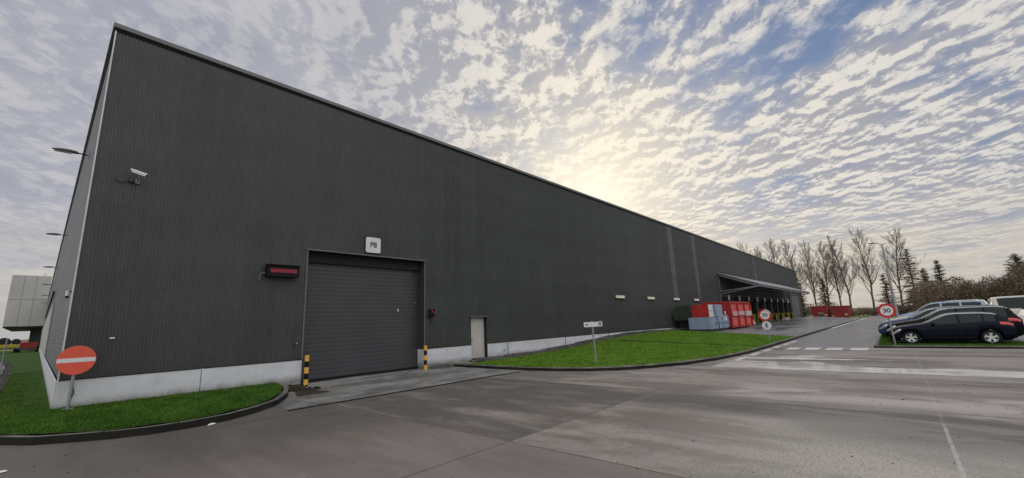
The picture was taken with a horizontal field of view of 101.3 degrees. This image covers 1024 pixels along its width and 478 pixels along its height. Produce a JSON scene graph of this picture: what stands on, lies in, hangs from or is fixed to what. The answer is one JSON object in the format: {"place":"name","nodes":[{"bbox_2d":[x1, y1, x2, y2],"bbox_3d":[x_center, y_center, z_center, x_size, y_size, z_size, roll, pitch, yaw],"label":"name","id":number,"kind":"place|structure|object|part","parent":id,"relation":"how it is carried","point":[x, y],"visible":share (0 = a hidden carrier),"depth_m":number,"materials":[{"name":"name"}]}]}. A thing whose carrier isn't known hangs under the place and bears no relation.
{"place":"outdoors","nodes":[
{"label":"outdoors","id":0,"kind":"place"},
{"bbox_2d":[0,351,282,434],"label":"grass","id":1,"kind":"structure","parent":0,"point":[24,406],"depth_m":9.54,"materials":[{"name":"green plant"}]},
{"bbox_2d":[0,338,20,352],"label":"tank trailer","id":2,"kind":"object","parent":1,"relation":"on","point":[14,344],"visible":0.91,"depth_m":68.96,"materials":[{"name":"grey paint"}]},
{"bbox_2d":[16,342,38,352],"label":"trailer","id":3,"kind":"object","parent":1,"relation":"on","point":[29,346],"visible":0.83,"depth_m":69.85,"materials":[{"name":"metal"}]},
{"bbox_2d":[56,346,95,409],"bbox_3d":[-10.077,3.215,9.645,0.078,1.485,0.650,-13,-16,43],"label":"no entry sign","id":4,"kind":"object","parent":1,"relation":"on","point":[73,361],"visible":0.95,"depth_m":9.67,"materials":[{"name":"metal"}]},
{"bbox_2d":[262,367,524,409],"bbox_3d":[-4.043,4.689,13.931,4.940,0.001,8.150,-12,-15,41],"label":"gate apron","id":5,"kind":"object","parent":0,"point":[341,389],"visible":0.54,"depth_m":13.24,"materials":[{"name":"concrete"}]},
{"bbox_2d":[281,384,328,396],"bbox_3d":[-6.329,4.450,12.422,2.632,0.064,1.152,-12,-15,41],"label":"soil patch","id":6,"kind":"object","parent":5,"relation":"on","point":[300,389],"visible":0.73,"depth_m":12.26,"materials":[{"name":"brown soil"}]},
{"bbox_2d":[303,355,308,385],"bbox_3d":[-6.662,4.253,13.599,0.134,0.940,0.134,-12,-15,41],"label":"bollard","id":7,"kind":"object","parent":5,"relation":"on","point":[306,372],"visible":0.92,"depth_m":13.55,"materials":[{"name":"yellow metal"}]},
{"bbox_2d":[308,369,422,384],"bbox_3d":[-5.121,5.013,15.362,0.170,0.001,4.830,-12,-15,41],"label":"threshold strip","id":8,"kind":"object","parent":5,"relation":"on","point":[361,377],"visible":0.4,"depth_m":15.02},
{"bbox_2d":[424,345,426,369],"bbox_3d":[-3.510,4.811,17.027,0.134,0.950,0.134,-12,-15,41],"label":"bollard","id":9,"kind":"object","parent":5,"relation":"on","point":[425,357],"visible":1,"depth_m":16.97,"materials":[{"name":"yellow metal"}]},
{"bbox_2d":[0,311,894,383],"bbox_3d":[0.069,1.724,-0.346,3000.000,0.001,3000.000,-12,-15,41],"label":"ground","id":10,"kind":"structure","parent":0,"point":[856,316],"depth_m":90.64,"materials":[{"name":"grey concrete"}]},
{"bbox_2d":[2,274,51,350],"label":"office block","id":11,"kind":"structure","parent":10,"relation":"on","point":[26,307],"depth_m":81.98,"materials":[{"name":"metal"}]},
{"bbox_2d":[0,383,288,445],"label":"kerb","id":12,"kind":"structure","parent":10,"relation":"on","point":[28,440],"depth_m":7.45,"materials":[{"name":"concrete"}]},
{"bbox_2d":[39,22,809,409],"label":"warehouse","id":13,"kind":"structure","parent":10,"relation":"on","point":[161,266],"depth_m":15.09,"materials":[{"name":"metal"}]},
{"bbox_2d":[45,233,66,236],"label":"wall luminaire","id":14,"kind":"structure","parent":13,"relation":"attached to","point":[56,234],"depth_m":25.80,"materials":[{"name":"grey metal"}]},
{"bbox_2d":[65,290,71,297],"bbox_3d":[-11.028,1.378,10.438,0.076,0.190,0.118,-12,-15,41],"label":"dome camera","id":15,"kind":"object","parent":13,"relation":"attached to","point":[67,293],"visible":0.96,"depth_m":10.40,"materials":[{"name":"white plastic"}]},
{"bbox_2d":[52,148,89,158],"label":"wall luminaire","id":16,"kind":"structure","parent":13,"relation":"attached to","point":[65,150],"depth_m":14.58,"materials":[{"name":"black plastic"}]},
{"bbox_2d":[116,168,149,183],"bbox_3d":[-10.209,-1.677,11.348,0.736,0.369,0.346,1,-12,-16],"label":"security camera","id":17,"kind":"object","parent":13,"relation":"attached to","point":[131,179],"visible":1,"depth_m":11.29,"materials":[{"name":"white plastic"}]},
{"bbox_2d":[259,264,300,279],"bbox_3d":[-7.529,1.103,13.647,0.312,0.501,1.152,-12,-15,41],"label":"display board","id":18,"kind":"object","parent":13,"relation":"attached to","point":[281,271],"visible":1,"depth_m":13.60,"materials":[{"name":"black plastic"}]},
{"bbox_2d":[301,252,418,382],"bbox_3d":[-5.654,2.870,16.211,0.080,4.600,4.920,-12,-15,41],"label":"roller door","id":19,"kind":"structure","parent":13,"relation":"in","point":[360,321],"depth_m":16.00,"materials":[{"name":"grey metal"}]},
{"bbox_2d":[365,237,380,253],"bbox_3d":[-5.430,0.246,16.409,0.077,0.640,0.660,-12,-15,41],"label":"gate number sign","id":20,"kind":"object","parent":13,"relation":"attached to","point":[372,245],"visible":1,"depth_m":16.37,"materials":[{"name":"white plastic"}]},
{"bbox_2d":[429,309,434,322],"bbox_3d":[-3.405,3.297,17.800,0.248,0.628,0.188,-12,-15,41],"label":"signal light","id":21,"kind":"object","parent":13,"relation":"attached to","point":[431,314],"visible":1,"depth_m":17.79,"materials":[{"name":"black plastic"}]},
{"bbox_2d":[471,317,484,361],"bbox_3d":[-1.673,4.741,19.885,0.103,2.030,1.010,-12,-15,41],"label":"steel door","id":22,"kind":"structure","parent":13,"relation":"in","point":[477,323],"depth_m":19.95,"materials":[{"name":"white metal"}]},
{"bbox_2d":[615,295,624,298],"bbox_3d":[7.836,4.207,30.421,0.116,0.280,1.320,-12,-15,41],"label":"wall lamp","id":23,"kind":"object","parent":13,"relation":"attached to","point":[619,296],"visible":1,"depth_m":30.29,"materials":[{"name":"white plastic"}]},
{"bbox_2d":[722,295,734,301],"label":"dock door","id":24,"kind":"structure","parent":13,"relation":"in","point":[728,298],"depth_m":48.84,"materials":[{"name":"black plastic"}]},
{"bbox_2d":[735,296,744,301],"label":"dock door","id":25,"kind":"structure","parent":13,"relation":"in","point":[736,299],"depth_m":52.34,"materials":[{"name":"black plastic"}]},
{"bbox_2d":[745,297,757,321],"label":"dock door","id":26,"kind":"structure","parent":13,"relation":"in","point":[748,299],"depth_m":56.87,"materials":[{"name":"black plastic"}]},
{"bbox_2d":[754,297,762,320],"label":"dock door","id":27,"kind":"structure","parent":13,"relation":"in","point":[757,302],"depth_m":59.38,"materials":[{"name":"black rubber"}]},
{"bbox_2d":[761,298,772,319],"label":"dock door","id":28,"kind":"structure","parent":13,"relation":"in","point":[765,305],"depth_m":63.07,"materials":[{"name":"black rubber"}]},
{"bbox_2d":[768,298,778,319],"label":"dock door","id":29,"kind":"structure","parent":13,"relation":"in","point":[772,306],"depth_m":66.40,"materials":[{"name":"black rubber"}]},
{"bbox_2d":[775,299,781,318],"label":"dock door","id":30,"kind":"structure","parent":13,"relation":"in","point":[777,302],"depth_m":69.80,"materials":[{"name":"black rubber"}]},
{"bbox_2d":[781,299,787,316],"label":"dock door","id":31,"kind":"structure","parent":13,"relation":"in","point":[783,303],"depth_m":73.20,"materials":[{"name":"black rubber"}]},
{"bbox_2d":[786,301,792,317],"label":"dock door","id":32,"kind":"structure","parent":13,"relation":"in","point":[789,309],"depth_m":76.49,"materials":[{"name":"black plastic"}]},
{"bbox_2d":[10,306,906,344],"bbox_3d":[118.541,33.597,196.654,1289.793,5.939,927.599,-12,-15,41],"label":"distant wood","id":33,"kind":"object","parent":10,"relation":"on","point":[22,341],"visible":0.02,"depth_m":463.62,"materials":[{"name":"brown plant"}]},
{"bbox_2d":[455,328,827,370],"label":"kerb","id":34,"kind":"structure","parent":10,"relation":"on","point":[656,365],"depth_m":15.37,"materials":[{"name":"concrete"}]},
{"bbox_2d":[736,242,751,252],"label":"bare tree","id":35,"kind":"object","parent":10,"relation":"on","point":[740,247],"visible":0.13,"depth_m":136.41,"materials":[{"name":"brown plant"}]},
{"bbox_2d":[753,247,766,259],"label":"bare tree","id":36,"kind":"object","parent":10,"relation":"on","point":[759,254],"visible":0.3,"depth_m":132.54,"materials":[{"name":"brown plant"}]},
{"bbox_2d":[763,240,784,265],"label":"bare tree","id":37,"kind":"object","parent":10,"relation":"on","point":[773,254],"visible":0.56,"depth_m":129.17,"materials":[{"name":"brown plant"}]},
{"bbox_2d":[779,238,813,316],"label":"bare tree","id":38,"kind":"object","parent":10,"relation":"on","point":[791,262],"visible":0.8,"depth_m":126.89,"materials":[{"name":"brown plant"}]},
{"bbox_2d":[797,278,812,316],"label":"conifer","id":39,"kind":"object","parent":10,"relation":"on","point":[803,300],"visible":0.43,"depth_m":119.44,"materials":[{"name":"green plant"}]},
{"bbox_2d":[796,240,821,305],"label":"bare tree","id":40,"kind":"object","parent":10,"relation":"on","point":[812,287],"visible":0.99,"depth_m":121.53,"materials":[{"name":"brown plant"}]},
{"bbox_2d":[810,306,830,316],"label":"skip","id":41,"kind":"object","parent":10,"relation":"on","point":[825,310],"visible":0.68,"depth_m":90.97,"materials":[{"name":"red metal"}]},
{"bbox_2d":[807,240,842,316],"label":"bare tree","id":42,"kind":"object","parent":10,"relation":"on","point":[824,272],"visible":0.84,"depth_m":120.43,"materials":[{"name":"brown plant"}]},
{"bbox_2d":[814,278,835,315],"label":"conifer","id":43,"kind":"object","parent":10,"relation":"on","point":[824,299],"visible":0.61,"depth_m":117.03,"materials":[{"name":"green plant"}]},
{"bbox_2d":[823,242,848,305],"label":"bare tree","id":44,"kind":"object","parent":10,"relation":"on","point":[839,287],"visible":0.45,"depth_m":119.93,"materials":[{"name":"brown plant"}]},
{"bbox_2d":[831,305,850,316],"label":"skip","id":45,"kind":"object","parent":10,"relation":"on","point":[842,311],"visible":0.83,"depth_m":88.50,"materials":[{"name":"red metal"}]},
{"bbox_2d":[826,234,859,309],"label":"bare tree","id":46,"kind":"object","parent":10,"relation":"on","point":[838,265],"visible":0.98,"depth_m":115.10,"materials":[{"name":"brown plant"}]},
{"bbox_2d":[802,302,915,316],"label":"undergrowth","id":47,"kind":"object","parent":10,"relation":"on","point":[864,311],"visible":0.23,"depth_m":107.87,"materials":[{"name":"brown plant"}]},
{"bbox_2d":[845,228,882,314],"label":"bare tree","id":48,"kind":"object","parent":10,"relation":"on","point":[864,259],"visible":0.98,"depth_m":112.01,"materials":[{"name":"brown plant"}]},
{"bbox_2d":[874,274,904,311],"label":"conifer","id":49,"kind":"object","parent":10,"relation":"on","point":[885,294],"visible":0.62,"depth_m":111.39,"materials":[{"name":"green plant"}]},
{"bbox_2d":[873,228,925,305],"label":"bare tree","id":50,"kind":"object","parent":10,"relation":"on","point":[897,263],"visible":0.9,"depth_m":108.39,"materials":[{"name":"brown plant"}]},
{"bbox_2d":[895,249,924,314],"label":"conifer","id":51,"kind":"object","parent":10,"relation":"on","point":[907,268],"visible":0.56,"depth_m":101.58,"materials":[{"name":"plant"}]},
{"bbox_2d":[915,268,934,288],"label":"conifer","id":52,"kind":"object","parent":10,"relation":"on","point":[926,278],"visible":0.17,"depth_m":102.43,"materials":[{"name":"green plant"}]},
{"bbox_2d":[930,260,950,285],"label":"conifer","id":53,"kind":"object","parent":10,"relation":"on","point":[938,270],"visible":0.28,"depth_m":100.35,"materials":[{"name":"green plant"}]},
{"bbox_2d":[874,334,1023,348],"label":"kerb","id":54,"kind":"structure","parent":10,"relation":"on","point":[876,345],"depth_m":17.25,"materials":[{"name":"concrete"}]},
{"bbox_2d":[906,262,1023,311],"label":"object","id":55,"kind":"object","parent":10,"relation":"on","point":[966,290],"visible":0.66,"depth_m":81.85,"materials":[{"name":"brown plant"}]},
{"bbox_2d":[994,253,1023,282],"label":"conifer","id":56,"kind":"object","parent":10,"relation":"on","point":[1015,259],"visible":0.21,"depth_m":85.34,"materials":[{"name":"green plant"}]},
{"bbox_2d":[0,347,1023,477],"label":"concrete road","id":57,"kind":"structure","parent":0,"point":[561,431],"depth_m":6.71,"materials":[{"name":"grey concrete"}]},
{"bbox_2d":[287,371,517,410],"bbox_3d":[-2.349,4.253,12.068,0.100,0.040,7.700,-12,-15,41],"label":"drain channel","id":58,"kind":"object","parent":57,"relation":"on","point":[395,392],"visible":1,"depth_m":11.17,"materials":[{"name":"black concrete"}]},
{"bbox_3d":[-1.998,5.492,18.350,0.827,0.003,3.150,-12,-15,41],"label":"soil patch","id":59,"kind":"object","parent":57,"relation":"on","visible":0},
{"bbox_2d":[430,363,454,368],"bbox_3d":[-2.682,5.382,17.918,0.586,0.118,1.752,-12,-15,41],"label":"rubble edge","id":60,"kind":"object","parent":59,"relation":"on","point":[445,365],"visible":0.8,"depth_m":17.59,"materials":[{"name":"grey gravel"}]},
{"bbox_2d":[0,0,1023,340],"label":"sky","id":61,"kind":"structure","parent":0,"point":[752,123],"materials":[{"name":"blue"}]},
{"bbox_2d":[34,371,1023,477],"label":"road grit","id":62,"kind":"object","parent":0,"point":[598,415],"visible":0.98,"depth_m":6.41,"materials":[{"name":"stone"}]},
{"bbox_2d":[472,328,688,360],"bbox_3d":[8.018,6.768,28.875,1.611,0.656,28.000,-12,-15,41],"label":"gravel bed","id":63,"kind":"object","parent":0,"point":[555,348],"visible":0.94,"depth_m":23.62,"materials":[{"name":"grey gravel"}]},
{"bbox_2d":[467,330,793,366],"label":"grass","id":64,"kind":"structure","parent":0,"point":[614,351],"depth_m":20.23,"materials":[{"name":"green plant"}]},
{"bbox_2d":[584,321,601,363],"bbox_3d":[3.009,3.834,15.386,0.103,1.613,1.250,-12,-15,41],"label":"direction sign","id":65,"kind":"object","parent":64,"relation":"on","point":[592,324],"visible":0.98,"depth_m":15.40,"materials":[{"name":"metal"}]},
{"bbox_2d":[619,340,757,346],"bbox_3d":[9.288,5.740,22.977,7.450,0.430,0.200,-12,-15,41],"label":"edging strip","id":66,"kind":"object","parent":64,"relation":"on","point":[680,342],"visible":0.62,"depth_m":23.15,"materials":[{"name":"concrete"}]},
{"bbox_2d":[758,309,771,340],"bbox_3d":[14.351,4.897,23.657,0.660,1.861,0.080,-12,-15,41],"label":"speed limit sign","id":67,"kind":"object","parent":64,"relation":"on","point":[765,315],"visible":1,"depth_m":23.68,"materials":[{"name":"metal"}]},
{"bbox_2d":[678,316,860,335],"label":"yard","id":68,"kind":"structure","parent":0,"point":[796,326],"depth_m":43.50,"materials":[{"name":"concrete"}]},
{"bbox_2d":[673,306,699,327],"bbox_3d":[15.888,6.955,37.296,1.780,1.990,3.870,-12,-15,41],"label":"press container","id":69,"kind":"object","parent":68,"relation":"on","point":[682,315],"visible":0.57,"depth_m":36.06,"materials":[{"name":"green metal"}]},
{"bbox_2d":[688,304,729,330],"bbox_3d":[16.563,6.586,35.210,1.844,2.080,4.700,-12,-15,41],"label":"waste compactor","id":70,"kind":"object","parent":68,"relation":"on","point":[712,318],"visible":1,"depth_m":33.71,"materials":[{"name":"blue metal"}]},
{"bbox_2d":[701,301,753,328],"bbox_3d":[20.825,7.336,40.384,2.541,2.447,7.030,-12,-15,41],"label":"waste container","id":71,"kind":"object","parent":68,"relation":"on","point":[738,314],"visible":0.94,"depth_m":38.62,"materials":[{"name":"metal"}]},
{"bbox_2d":[772,315,891,347],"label":"asphalt road","id":72,"kind":"structure","parent":0,"point":[863,333],"depth_m":27.24,"materials":[{"name":"grey asphalt"}]},
{"bbox_2d":[735,318,868,359],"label":"road markings","id":73,"kind":"object","parent":72,"relation":"on","point":[793,348],"visible":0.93,"depth_m":19.22,"materials":[{"name":"white paint"}]},
{"bbox_2d":[878,335,1023,345],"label":"grass","id":74,"kind":"structure","parent":0,"point":[885,339],"depth_m":18.15,"materials":[{"name":"green plant"}]},
{"bbox_2d":[877,304,895,344],"bbox_3d":[16.883,3.836,18.766,0.630,1.876,0.080,-12,-15,41],"label":"speed limit sign","id":75,"kind":"object","parent":74,"relation":"on","point":[888,311],"visible":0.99,"depth_m":18.82,"materials":[{"name":"metal"}]},
{"bbox_2d":[890,312,1017,343],"bbox_3d":[19.394,3.965,18.736,3.885,1.343,2.055,-12,-15,41],"label":"parked car","id":76,"kind":"object","parent":74,"relation":"on","point":[963,326],"visible":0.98,"depth_m":17.91,"materials":[{"name":"black metal"}]},
{"bbox_3d":[18.797,3.524,18.348,0.891,0.422,0.213,-12,-15,41],"label":"side window","id":77,"kind":"part","parent":76,"relation":"part of","materials":[{"name":"black glass"}]},
{"bbox_3d":[19.427,3.367,17.797,0.659,0.382,0.206,-12,-15,41],"label":"side window","id":78,"kind":"part","parent":76,"relation":"part of","materials":[{"name":"black glass"}]},
{"bbox_3d":[19.816,3.260,17.437,0.307,0.322,0.179,-12,-15,41],"label":"side window","id":79,"kind":"part","parent":76,"relation":"part of","materials":[{"name":"black glass"}]},
{"bbox_2d":[892,335,1023,340],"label":"parking ground","id":80,"kind":"structure","parent":0,"point":[1020,338],"depth_m":20.18,"materials":[{"name":"grey asphalt"}]},
{"bbox_2d":[868,243,898,317],"bbox_3d":[31.838,3.890,35.768,1.151,7.375,0.320,-12,-15,41],"label":"lamp post","id":81,"kind":"object","parent":80,"relation":"on","point":[892,291],"visible":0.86,"depth_m":35.56,"materials":[{"name":"metal"}]},
{"bbox_2d":[882,309,924,322],"bbox_3d":[24.427,4.803,24.506,4.498,1.502,2.091,-12,-15,41],"label":"parked car","id":82,"kind":"object","parent":80,"relation":"on","point":[902,318],"visible":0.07,"depth_m":24.93,"materials":[{"name":"silver metal"}]},
{"bbox_2d":[878,305,971,337],"bbox_3d":[22.705,4.467,22.587,4.668,1.601,2.108,-12,-15,41],"label":"parked car","id":83,"kind":"object","parent":80,"relation":"on","point":[881,327],"visible":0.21,"depth_m":22.71,"materials":[{"name":"blue metal"}]},
{"bbox_3d":[22.021,3.998,22.269,1.072,0.524,0.247,-12,-15,41],"label":"side window","id":84,"kind":"part","parent":83,"relation":"part of","materials":[{"name":"glass"}]},
{"bbox_2d":[897,300,985,317],"bbox_3d":[28.517,5.099,27.950,4.548,1.830,2.119,-12,-15,41],"label":"parked car","id":85,"kind":"object","parent":80,"relation":"on","point":[951,303],"visible":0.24,"depth_m":27.38,"materials":[{"name":"blue metal"}]},
{"bbox_3d":[27.630,4.618,27.811,1.083,0.634,0.249,-12,-15,41],"label":"side window","id":86,"kind":"part","parent":85,"relation":"part of","materials":[{"name":"black glass"}]},
{"bbox_3d":[28.401,4.415,27.140,0.800,0.577,0.242,-12,-15,41],"label":"side window","id":87,"kind":"part","parent":85,"relation":"part of","materials":[{"name":"black glass"}]},
{"bbox_3d":[29.088,4.259,26.539,0.851,0.562,0.251,-12,-15,41],"label":"side window","id":88,"kind":"part","parent":85,"relation":"part of","materials":[{"name":"black glass"}]},
{"bbox_2d":[885,305,1023,336],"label":"parked car","id":89,"kind":"object","parent":80,"relation":"on","point":[1009,315],"visible":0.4,"depth_m":19.55,"materials":[{"name":"black metal"}]},
{"bbox_3d":[20.559,3.646,20.182,1.072,0.524,0.247,-12,-15,41],"label":"side window","id":90,"kind":"part","parent":89,"relation":"part of","materials":[{"name":"black glass"}]},
{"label":"side window","id":91,"kind":"part","parent":89,"relation":"part of","materials":[{"name":"black glass"}]},
{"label":"side window","id":92,"kind":"part","parent":89,"relation":"part of","materials":[{"name":"black glass"}]},
{"bbox_2d":[949,299,986,302],"bbox_3d":[38.454,6.295,36.678,4.548,1.830,2.119,-12,-15,41],"label":"parked car","id":93,"kind":"object","parent":80,"relation":"on","point":[970,299],"visible":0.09,"depth_m":35.46,"materials":[{"name":"silver metal"}]},
{"bbox_2d":[988,295,1023,314],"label":"parked van","id":94,"kind":"object","parent":80,"relation":"on","point":[1015,304],"visible":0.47,"depth_m":24.45,"materials":[{"name":"white metal"}]},
{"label":"side window","id":95,"kind":"part","parent":94,"relation":"part of","materials":[{"name":"black glass"}]},
{"bbox_2d":[1017,306,1023,322],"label":"parked car","id":96,"kind":"object","parent":80,"relation":"on","point":[1021,314],"visible":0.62,"depth_m":21.74,"materials":[{"name":"white metal"}]},
{"label":"side road","id":97,"kind":"structure","parent":0,"visible":0},
{"bbox_2d":[0,338,7,373],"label":"marker post","id":98,"kind":"object","parent":97,"relation":"on","point":[3,355],"visible":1,"depth_m":20.69,"materials":[{"name":"metal"}]},
{"bbox_2d":[0,360,13,390],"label":"rubble edge","id":99,"kind":"object","parent":97,"relation":"on","point":[6,373],"visible":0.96,"depth_m":21.92,"materials":[{"name":"grey gravel"}]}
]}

